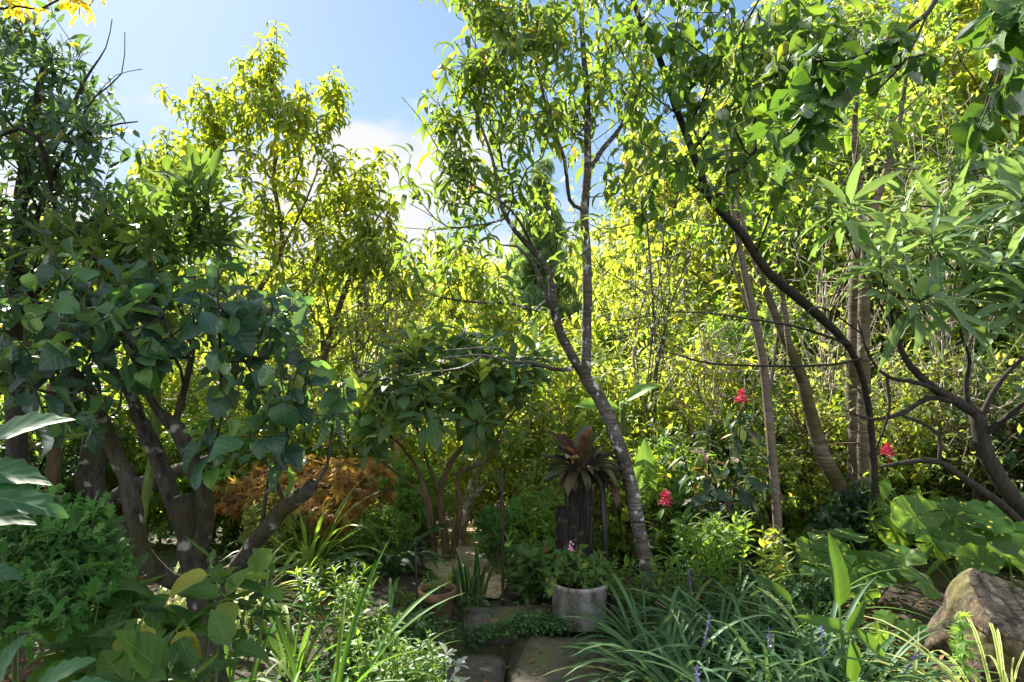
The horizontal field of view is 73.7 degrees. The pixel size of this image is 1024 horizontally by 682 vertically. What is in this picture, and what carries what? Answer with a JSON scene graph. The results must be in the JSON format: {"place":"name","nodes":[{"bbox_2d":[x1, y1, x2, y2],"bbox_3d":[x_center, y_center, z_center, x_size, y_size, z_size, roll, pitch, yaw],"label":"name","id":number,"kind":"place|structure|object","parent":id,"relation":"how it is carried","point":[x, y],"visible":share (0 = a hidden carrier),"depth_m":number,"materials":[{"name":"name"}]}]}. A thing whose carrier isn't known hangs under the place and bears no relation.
{"place":"outdoors","nodes":[
{"label":"outdoors","id":0,"kind":"place"},
{"bbox_2d":[423,506,508,598],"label":"path","id":1,"kind":"structure","parent":0,"point":[467,553],"depth_m":4.80,"materials":[{"name":"beige stone"}]},
{"bbox_2d":[470,498,527,573],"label":"perennial plant","id":2,"kind":"object","parent":1,"relation":"on","point":[483,519],"visible":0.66,"depth_m":4.56,"materials":[{"name":"green plant"}]},
{"bbox_2d":[0,0,940,286],"label":"sky","id":3,"kind":"structure","parent":0,"point":[383,50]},
{"bbox_2d":[0,279,1023,681],"bbox_3d":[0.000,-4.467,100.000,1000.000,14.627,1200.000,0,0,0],"label":"ground","id":4,"kind":"structure","parent":0,"point":[406,581],"depth_m":4.00,"materials":[{"name":"soil"}]},
{"bbox_2d":[0,411,74,580],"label":"broadleaf plant","id":5,"kind":"object","parent":4,"relation":"on","point":[19,501],"visible":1,"depth_m":1.33,"materials":[{"name":"green plant"}]},
{"bbox_2d":[0,394,135,505],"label":"dark shrub","id":6,"kind":"object","parent":4,"relation":"on","point":[69,482],"visible":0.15,"depth_m":5.00,"materials":[{"name":"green plant"}]},
{"bbox_2d":[0,483,138,681],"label":"chrysanthemum plant","id":7,"kind":"object","parent":4,"relation":"on","point":[86,561],"visible":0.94,"depth_m":1.89,"materials":[{"name":"green plant"}]},
{"bbox_2d":[0,0,174,623],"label":"laurel tree","id":8,"kind":"object","parent":4,"relation":"on","point":[35,163],"visible":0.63,"depth_m":3.35,"materials":[{"name":"green plant"}]},
{"bbox_2d":[0,553,206,681],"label":"hydrangea shrub","id":9,"kind":"object","parent":4,"relation":"on","point":[118,642],"visible":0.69,"depth_m":1.89,"materials":[{"name":"green plant"}]},
{"bbox_2d":[32,343,208,544],"bbox_3d":[-2.614,0.809,4.412,1.007,1.592,1.647,0,0,-33],"label":"thick old tree","id":10,"kind":"object","parent":4,"relation":"on","point":[90,482],"visible":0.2,"depth_m":4.54,"materials":[{"name":"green plant"}]},
{"bbox_2d":[30,355,224,541],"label":"leafy shrub","id":11,"kind":"object","parent":4,"relation":"on","point":[143,454],"visible":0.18,"depth_m":5.48,"materials":[{"name":"green plant"}]},
{"bbox_2d":[2,142,264,579],"bbox_3d":[-1.861,0.333,3.319,0.989,2.510,1.628,0,0,-35],"label":"lance leaf shrub","id":12,"kind":"object","parent":4,"relation":"on","point":[183,235],"visible":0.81,"depth_m":2.98,"materials":[{"name":"green plant"}]},
{"bbox_2d":[70,354,272,542],"bbox_3d":[-3.175,0.958,6.163,1.778,1.860,1.855,0,0,-35],"label":"leafy shrub","id":13,"kind":"object","parent":4,"relation":"on","point":[174,381],"visible":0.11,"depth_m":5.97,"materials":[{"name":"green plant"}]},
{"bbox_2d":[0,220,357,681],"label":"quince tree","id":14,"kind":"object","parent":4,"relation":"on","point":[82,314],"visible":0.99,"depth_m":2.51,"materials":[{"name":"green plant"}]},
{"bbox_2d":[128,409,279,549],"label":"leafy shrub","id":15,"kind":"object","parent":4,"relation":"on","point":[183,482],"visible":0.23,"depth_m":5.39,"materials":[{"name":"green plant"}]},
{"bbox_2d":[162,536,297,681],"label":"hydrangea shrub","id":16,"kind":"object","parent":4,"relation":"on","point":[219,627],"visible":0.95,"depth_m":2.04,"materials":[{"name":"green plant"}]},
{"bbox_2d":[171,385,333,545],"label":"leafy shrub","id":17,"kind":"object","parent":4,"relation":"on","point":[298,434],"visible":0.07,"depth_m":5.81,"materials":[{"name":"green plant"}]},
{"bbox_2d":[238,484,317,564],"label":"pale shrub","id":18,"kind":"object","parent":4,"relation":"on","point":[285,528],"visible":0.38,"depth_m":4.61,"materials":[{"name":"green plant"}]},
{"bbox_2d":[112,20,483,438],"bbox_3d":[-2.498,-0.457,7.577,4.427,6.148,1.841,0,0,14],"label":"peach tree","id":19,"kind":"object","parent":4,"relation":"on","point":[250,114],"visible":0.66,"depth_m":7.40,"materials":[{"name":"green plant"}]},
{"bbox_2d":[213,454,398,549],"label":"maple tree","id":20,"kind":"object","parent":4,"relation":"on","point":[338,484],"visible":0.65,"depth_m":5.00,"materials":[{"name":"orange plant"}]},
{"bbox_2d":[234,573,380,681],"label":"daylily clump","id":21,"kind":"object","parent":4,"relation":"on","point":[294,649],"visible":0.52,"depth_m":3.17,"materials":[{"name":"green plant"}]},
{"bbox_2d":[221,479,397,598],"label":"iris clump","id":22,"kind":"object","parent":4,"relation":"on","point":[307,550],"visible":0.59,"depth_m":4.49,"materials":[{"name":"green plant"}]},
{"bbox_2d":[287,559,377,652],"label":"perennial plant","id":23,"kind":"object","parent":4,"relation":"on","point":[354,596],"visible":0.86,"depth_m":3.30,"materials":[{"name":"green plant"}]},
{"bbox_2d":[267,370,431,531],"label":"leafy shrub","id":24,"kind":"object","parent":4,"relation":"on","point":[336,450],"visible":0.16,"depth_m":6.16,"materials":[{"name":"green plant"}]},
{"bbox_2d":[271,225,435,463],"bbox_3d":[-1.437,0.431,6.211,1.378,2.852,1.539,0,0,0],"label":"twiggy shrub","id":25,"kind":"object","parent":4,"relation":"on","point":[355,329],"visible":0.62,"depth_m":6.17,"materials":[{"name":"green plant"}]},
{"bbox_2d":[253,540,465,681],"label":"daylily clump","id":26,"kind":"object","parent":4,"relation":"on","point":[338,669],"visible":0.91,"depth_m":2.68,"materials":[{"name":"green plant"}]},
{"bbox_2d":[346,625,415,681],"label":"perennial plant","id":27,"kind":"object","parent":4,"relation":"on","point":[395,662],"visible":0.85,"depth_m":2.63,"materials":[{"name":"green plant"}]},
{"bbox_2d":[347,498,420,566],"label":"leafy shrub","id":28,"kind":"object","parent":4,"relation":"on","point":[365,537],"visible":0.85,"depth_m":4.74,"materials":[{"name":"green plant"}]},
{"bbox_2d":[328,274,446,539],"bbox_3d":[-1.084,0.679,6.071,1.089,2.551,1.182,0,0,-21],"label":"tree","id":29,"kind":"object","parent":4,"relation":"on","point":[418,304],"visible":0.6,"depth_m":6.04,"materials":[{"name":"green plant"}]},
{"bbox_2d":[321,520,459,580],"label":"iris clump","id":30,"kind":"object","parent":4,"relation":"on","point":[404,560],"visible":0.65,"depth_m":4.50,"materials":[{"name":"green plant"}]},
{"bbox_2d":[376,447,456,548],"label":"feathery shrub","id":31,"kind":"object","parent":4,"relation":"on","point":[410,497],"visible":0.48,"depth_m":5.77,"materials":[{"name":"green plant"}]},
{"bbox_2d":[42,245,812,392],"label":"hillside wood","id":32,"kind":"object","parent":4,"relation":"on","point":[494,271],"visible":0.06,"depth_m":54.01,"materials":[{"name":"green plant"}]},
{"bbox_2d":[336,312,567,560],"bbox_3d":[-0.406,0.780,4.719,1.652,1.965,1.092,0,0,-29],"label":"loquat tree","id":33,"kind":"object","parent":4,"relation":"on","point":[509,385],"visible":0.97,"depth_m":4.61,"materials":[{"name":"green plant"}]},
{"bbox_2d":[418,654,506,681],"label":"stone slab","id":34,"kind":"structure","parent":4,"relation":"on","point":[493,670],"depth_m":3.34,"materials":[{"name":"grey stone"}]},
{"bbox_2d":[436,254,538,413],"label":"broadleaf tree","id":35,"kind":"object","parent":4,"relation":"on","point":[503,322],"visible":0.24,"depth_m":14.66,"materials":[{"name":"green plant"}]},
{"bbox_2d":[348,604,634,655],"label":"creeper","id":36,"kind":"object","parent":4,"relation":"on","point":[523,622],"visible":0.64,"depth_m":3.51,"materials":[{"name":"green plant"}]},
{"bbox_2d":[433,404,571,544],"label":"leafy shrub","id":37,"kind":"object","parent":4,"relation":"on","point":[508,486],"visible":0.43,"depth_m":5.57,"materials":[{"name":"green plant"}]},
{"bbox_2d":[463,605,552,645],"bbox_3d":[-0.018,1.542,3.683,0.508,0.184,0.271,0,0,2],"label":"edging stone","id":38,"kind":"object","parent":4,"relation":"on","point":[477,616],"visible":0.43,"depth_m":3.63,"materials":[{"name":"grey stone"}]},
{"bbox_2d":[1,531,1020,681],"bbox_3d":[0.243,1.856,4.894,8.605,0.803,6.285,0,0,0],"label":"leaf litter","id":39,"kind":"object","parent":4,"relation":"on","point":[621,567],"visible":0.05,"depth_m":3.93,"materials":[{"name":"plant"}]},
{"bbox_2d":[5,490,1022,681],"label":"ground cover","id":40,"kind":"object","parent":4,"relation":"on","point":[526,602],"visible":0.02,"depth_m":3.88,"materials":[{"name":"green plant"}]},
{"bbox_2d":[444,343,583,546],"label":"old tree","id":41,"kind":"object","parent":4,"relation":"on","point":[465,519],"visible":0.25,"depth_m":5.67,"materials":[{"name":"green plant"}]},
{"bbox_2d":[496,532,554,603],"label":"perennial plant","id":42,"kind":"object","parent":4,"relation":"on","point":[522,574],"visible":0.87,"depth_m":3.94,"materials":[{"name":"green plant"}]},
{"bbox_2d":[489,482,565,560],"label":"leafy shrub","id":43,"kind":"object","parent":4,"relation":"on","point":[543,524],"visible":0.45,"depth_m":4.59,"materials":[{"name":"green plant"}]},
{"bbox_2d":[385,0,673,598],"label":"peach tree","id":44,"kind":"object","parent":4,"relation":"on","point":[490,23],"visible":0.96,"depth_m":3.81,"materials":[{"name":"green plant"}]},
{"bbox_2d":[490,154,582,390],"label":"conifer tree","id":45,"kind":"object","parent":4,"relation":"on","point":[529,291],"visible":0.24,"depth_m":18.11,"materials":[{"name":"green plant"}]},
{"bbox_2d":[429,326,656,511],"bbox_3d":[0.299,0.866,6.269,2.023,2.029,1.939,0,0,38],"label":"leafy shrub","id":46,"kind":"object","parent":4,"relation":"on","point":[572,426],"visible":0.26,"depth_m":5.80,"materials":[{"name":"green plant"}]},
{"bbox_2d":[555,471,593,561],"bbox_3d":[0.364,1.165,4.023,0.231,0.811,0.166,0,0,0],"label":"weathered trunk","id":47,"kind":"object","parent":4,"relation":"on","point":[574,518],"visible":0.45,"depth_m":3.97,"materials":[{"name":"brown wood"}]},
{"bbox_2d":[540,425,629,496],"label":"bromeliad plant","id":48,"kind":"object","parent":47,"relation":"on","point":[579,457],"visible":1,"depth_m":3.94,"materials":[{"name":"brown plant"}]},
{"bbox_2d":[509,635,662,681],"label":"stone slab","id":49,"kind":"structure","parent":4,"relation":"on","point":[547,659],"depth_m":3.18,"materials":[{"name":"grey stone"}]},
{"bbox_2d":[514,329,674,531],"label":"pale shrub","id":50,"kind":"object","parent":4,"relation":"on","point":[605,357],"visible":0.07,"depth_m":6.72,"materials":[{"name":"green plant"}]},
{"bbox_2d":[549,436,681,564],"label":"leafy shrub","id":51,"kind":"object","parent":4,"relation":"on","point":[622,545],"visible":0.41,"depth_m":4.80,"materials":[{"name":"green plant"}]},
{"bbox_2d":[574,383,661,551],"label":"banana plant","id":52,"kind":"object","parent":4,"relation":"on","point":[644,461],"visible":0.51,"depth_m":4.76,"materials":[{"name":"green plant"}]},
{"bbox_2d":[550,561,720,681],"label":"lilyturf clump","id":53,"kind":"object","parent":4,"relation":"on","point":[662,626],"visible":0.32,"depth_m":3.38,"materials":[{"name":"green plant"}]},
{"bbox_2d":[548,367,724,537],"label":"leafy shrub","id":54,"kind":"object","parent":4,"relation":"on","point":[675,421],"visible":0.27,"depth_m":5.81,"materials":[{"name":"green plant"}]},
{"bbox_2d":[558,135,732,455],"bbox_3d":[1.146,-0.018,5.894,1.446,3.572,1.440,0,0,0],"label":"twiggy shrub","id":55,"kind":"object","parent":4,"relation":"on","point":[652,333],"visible":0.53,"depth_m":5.85,"materials":[{"name":"green plant"}]},
{"bbox_2d":[538,586,789,681],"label":"lilyturf clump","id":56,"kind":"object","parent":4,"relation":"on","point":[612,656],"visible":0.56,"depth_m":2.99,"materials":[{"name":"green plant"}]},
{"bbox_2d":[593,265,735,474],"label":"leaning tree","id":57,"kind":"object","parent":4,"relation":"on","point":[709,353],"visible":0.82,"depth_m":6.07,"materials":[{"name":"green plant"}]},
{"bbox_2d":[606,423,732,558],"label":"leafy shrub","id":58,"kind":"object","parent":4,"relation":"on","point":[660,448],"visible":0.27,"depth_m":5.06,"materials":[{"name":"green plant"}]},
{"bbox_2d":[571,112,775,431],"bbox_3d":[3.040,-0.842,13.054,3.720,7.047,3.740,0,0,-2],"label":"broadleaf tree","id":59,"kind":"object","parent":4,"relation":"on","point":[620,198],"visible":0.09,"depth_m":12.70,"materials":[{"name":"green plant"}]},
{"bbox_2d":[578,610,795,681],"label":"lilyturf clump","id":60,"kind":"object","parent":4,"relation":"on","point":[662,676],"visible":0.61,"depth_m":2.88,"materials":[{"name":"green plant"}]},
{"bbox_2d":[643,454,741,563],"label":"feathery shrub","id":61,"kind":"object","parent":4,"relation":"on","point":[667,538],"visible":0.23,"depth_m":4.83,"materials":[{"name":"green plant"}]},
{"bbox_2d":[606,563,780,667],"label":"lilyturf clump","id":62,"kind":"object","parent":4,"relation":"on","point":[697,595],"visible":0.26,"depth_m":3.67,"materials":[{"name":"green plant"}]},
{"bbox_2d":[666,506,731,598],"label":"perennial plant","id":63,"kind":"object","parent":4,"relation":"on","point":[697,541],"visible":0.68,"depth_m":3.91,"materials":[{"name":"green plant"}]},
{"bbox_2d":[618,260,797,467],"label":"twiggy shrub","id":64,"kind":"object","parent":4,"relation":"on","point":[701,332],"visible":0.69,"depth_m":5.93,"materials":[{"name":"green plant"}]},
{"bbox_2d":[568,76,865,436],"bbox_3d":[2.854,-0.739,9.305,4.044,6.068,4.228,0,0,-17],"label":"broadleaf tree","id":65,"kind":"object","parent":4,"relation":"on","point":[710,257],"visible":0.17,"depth_m":9.11,"materials":[{"name":"green plant"}]},
{"bbox_2d":[618,579,824,681],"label":"lilyturf clump","id":66,"kind":"object","parent":4,"relation":"on","point":[699,626],"visible":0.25,"depth_m":3.30,"materials":[{"name":"green plant"}]},
{"bbox_2d":[668,388,782,573],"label":"red cloak shrub","id":67,"kind":"object","parent":4,"relation":"on","point":[743,496],"visible":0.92,"depth_m":4.45,"materials":[{"name":"green plant"}]},
{"bbox_2d":[698,508,756,606],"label":"perennial plant","id":68,"kind":"object","parent":4,"relation":"on","point":[711,562],"visible":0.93,"depth_m":3.84,"materials":[{"name":"green plant"}]},
{"bbox_2d":[619,329,840,523],"bbox_3d":[2.085,0.971,6.853,2.101,2.198,2.192,0,0,-24],"label":"leafy shrub","id":69,"kind":"object","parent":4,"relation":"on","point":[730,390],"visible":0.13,"depth_m":6.53,"materials":[{"name":"green plant"}]},
{"bbox_2d":[656,54,824,571],"bbox_3d":[1.478,-0.163,4.605,1.127,3.422,0.853,0,0,-32],"label":"sapling","id":70,"kind":"object","parent":4,"relation":"on","point":[766,381],"visible":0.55,"depth_m":4.48,"materials":[{"name":"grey plant"}]},
{"bbox_2d":[684,402,829,543],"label":"dark shrub","id":71,"kind":"object","parent":4,"relation":"on","point":[745,418],"visible":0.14,"depth_m":5.75,"materials":[{"name":"green plant"}]},
{"bbox_2d":[674,283,845,532],"bbox_3d":[2.651,0.856,7.566,2.390,2.999,2.525,0,0,45],"label":"broadleaf tree","id":72,"kind":"object","parent":4,"relation":"on","point":[716,319],"visible":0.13,"depth_m":7.29,"materials":[{"name":"green plant"}]},
{"bbox_2d":[614,0,911,541],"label":"plum tree","id":73,"kind":"object","parent":4,"relation":"on","point":[709,71],"visible":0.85,"depth_m":2.94,"materials":[{"name":"green plant"}]},
{"bbox_2d":[626,587,900,681],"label":"lilyturf clump","id":74,"kind":"object","parent":4,"relation":"on","point":[761,675],"visible":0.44,"depth_m":2.92,"materials":[{"name":"green plant"}]},
{"bbox_2d":[742,523,798,602],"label":"perennial plant","id":75,"kind":"object","parent":4,"relation":"on","point":[772,566],"visible":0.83,"depth_m":3.78,"materials":[{"name":"green plant"}]},
{"bbox_2d":[721,442,832,552],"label":"leafy shrub","id":76,"kind":"object","parent":4,"relation":"on","point":[794,493],"visible":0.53,"depth_m":5.08,"materials":[{"name":"green plant"}]},
{"bbox_2d":[681,556,922,676],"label":"lilyturf clump","id":77,"kind":"object","parent":4,"relation":"on","point":[773,624],"visible":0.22,"depth_m":3.50,"materials":[{"name":"green plant"}]},
{"bbox_2d":[753,532,887,681],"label":"ginger plant","id":78,"kind":"object","parent":4,"relation":"on","point":[841,591],"visible":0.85,"depth_m":2.90,"materials":[{"name":"green plant"}]},
{"bbox_2d":[742,334,898,526],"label":"twiggy shrub","id":79,"kind":"object","parent":4,"relation":"on","point":[788,410],"visible":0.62,"depth_m":5.24,"materials":[{"name":"green plant"}]},
{"bbox_2d":[735,390,911,536],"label":"leafy shrub","id":80,"kind":"object","parent":4,"relation":"on","point":[827,416],"visible":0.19,"depth_m":5.48,"materials":[{"name":"green plant"}]},
{"bbox_2d":[701,576,945,681],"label":"lilyturf clump","id":81,"kind":"object","parent":4,"relation":"on","point":[794,623],"visible":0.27,"depth_m":3.20,"materials":[{"name":"green plant"}]},
{"bbox_2d":[626,49,1023,413],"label":"broadleaf tree","id":82,"kind":"object","parent":4,"relation":"on","point":[817,165],"visible":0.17,"depth_m":8.22,"materials":[{"name":"green plant"}]},
{"bbox_2d":[721,148,945,419],"bbox_3d":[2.852,0.114,6.187,1.648,3.501,1.558,0,0,0],"label":"twiggy shrub","id":83,"kind":"object","parent":4,"relation":"on","point":[828,349],"visible":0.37,"depth_m":6.17,"materials":[{"name":"green plant"}]},
{"bbox_2d":[689,613,987,681],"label":"lilyturf clump","id":84,"kind":"object","parent":4,"relation":"on","point":[824,651],"visible":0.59,"depth_m":2.84,"materials":[{"name":"green plant"}]},
{"bbox_2d":[689,0,1004,512],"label":"cherry tree","id":85,"kind":"object","parent":4,"relation":"on","point":[858,460],"visible":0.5,"depth_m":4.75,"materials":[{"name":"green plant"}]},
{"bbox_2d":[802,476,891,562],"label":"ivy plant","id":86,"kind":"object","parent":85,"relation":"attached to","point":[834,512],"visible":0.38,"depth_m":4.67,"materials":[{"name":"green plant"}]},
{"bbox_2d":[794,527,942,605],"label":"leopard plant","id":87,"kind":"object","parent":4,"relation":"on","point":[874,561],"visible":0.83,"depth_m":3.93,"materials":[{"name":"green plant"}]},
{"bbox_2d":[740,0,1023,186],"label":"apple tree","id":88,"kind":"object","parent":4,"relation":"on","point":[823,95],"visible":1,"depth_m":1.56,"materials":[{"name":"green plant"}]},
{"bbox_2d":[745,620,1020,681],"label":"lilyturf clump","id":89,"kind":"object","parent":4,"relation":"on","point":[885,644],"visible":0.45,"depth_m":2.91,"materials":[{"name":"green plant"}]},
{"bbox_2d":[793,338,990,512],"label":"pale shrub","id":90,"kind":"object","parent":4,"relation":"on","point":[876,380],"visible":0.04,"depth_m":6.03,"materials":[{"name":"green plant"}]},
{"bbox_2d":[763,170,1023,450],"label":"broadleaf tree","id":91,"kind":"object","parent":4,"relation":"on","point":[827,262],"visible":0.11,"depth_m":7.21,"materials":[{"name":"green plant"}]},
{"bbox_2d":[793,113,1023,522],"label":"tree","id":92,"kind":"object","parent":4,"relation":"on","point":[1003,286],"visible":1,"depth_m":3.39,"materials":[{"name":"green plant"}]},
{"bbox_2d":[798,0,1023,365],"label":"broadleaf tree","id":93,"kind":"object","parent":4,"relation":"on","point":[971,80],"visible":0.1,"depth_m":8.30,"materials":[{"name":"green plant"}]},
{"bbox_2d":[804,290,1023,510],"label":"twiggy shrub","id":94,"kind":"object","parent":4,"relation":"on","point":[964,459],"visible":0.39,"depth_m":5.35,"materials":[{"name":"green plant"}]},
{"bbox_2d":[833,48,1020,435],"bbox_3d":[3.848,-0.314,6.004,1.619,4.175,1.546,0,0,0],"label":"twiggy shrub","id":95,"kind":"object","parent":4,"relation":"on","point":[941,342],"visible":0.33,"depth_m":5.99,"materials":[{"name":"green plant"}]},
{"bbox_2d":[839,391,1023,541],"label":"leafy shrub","id":96,"kind":"object","parent":4,"relation":"on","point":[921,477],"visible":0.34,"depth_m":5.25,"materials":[{"name":"green plant"}]},
{"bbox_2d":[845,612,1023,681],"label":"sedge clump","id":97,"kind":"object","parent":4,"relation":"on","point":[1000,664],"visible":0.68,"depth_m":2.71,"materials":[{"name":"green plant"}]},
{"bbox_2d":[871,349,1023,516],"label":"twiggy shrub","id":98,"kind":"object","parent":4,"relation":"on","point":[975,456],"visible":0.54,"depth_m":4.96,"materials":[{"name":"green plant"}]},
{"bbox_2d":[876,493,1023,582],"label":"leopard plant","id":99,"kind":"object","parent":4,"relation":"on","point":[968,527],"visible":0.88,"depth_m":4.02,"materials":[{"name":"green plant"}]},
{"bbox_2d":[883,223,1023,465],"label":"broadleaf tree","id":100,"kind":"object","parent":4,"relation":"on","point":[1020,249],"visible":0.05,"depth_m":6.76,"materials":[{"name":"green plant"}]},
{"bbox_2d":[894,328,1023,503],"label":"leafy shrub","id":101,"kind":"object","parent":4,"relation":"on","point":[935,375],"visible":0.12,"depth_m":5.73,"materials":[{"name":"green plant"}]},
{"bbox_2d":[912,359,1023,502],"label":"dark shrub","id":102,"kind":"object","parent":4,"relation":"on","point":[1012,455],"visible":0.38,"depth_m":5.03,"materials":[{"name":"green plant"}]},
{"bbox_2d":[918,568,1023,681],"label":"boulder","id":103,"kind":"object","parent":4,"relation":"on","point":[985,598],"visible":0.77,"depth_m":3.03,"materials":[{"name":"brown stone"}]},
{"bbox_3d":[0.360,1.529,3.742,0.244,0.141,0.205,0,0,-11],"label":"edging stone","id":104,"kind":"object","parent":4,"relation":"on","visible":0},
{"bbox_2d":[550,573,608,631],"bbox_3d":[0.356,1.376,3.620,0.310,0.228,0.316,0,0,0],"label":"round pot","id":105,"kind":"object","parent":104,"relation":"on","point":[563,595],"visible":0.62,"depth_m":3.49,"materials":[{"name":"concrete"}]},
{"bbox_2d":[535,539,614,596],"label":"geranium plant","id":106,"kind":"object","parent":105,"relation":"on","point":[577,565],"visible":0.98,"depth_m":3.59,"materials":[{"name":"green plant"}]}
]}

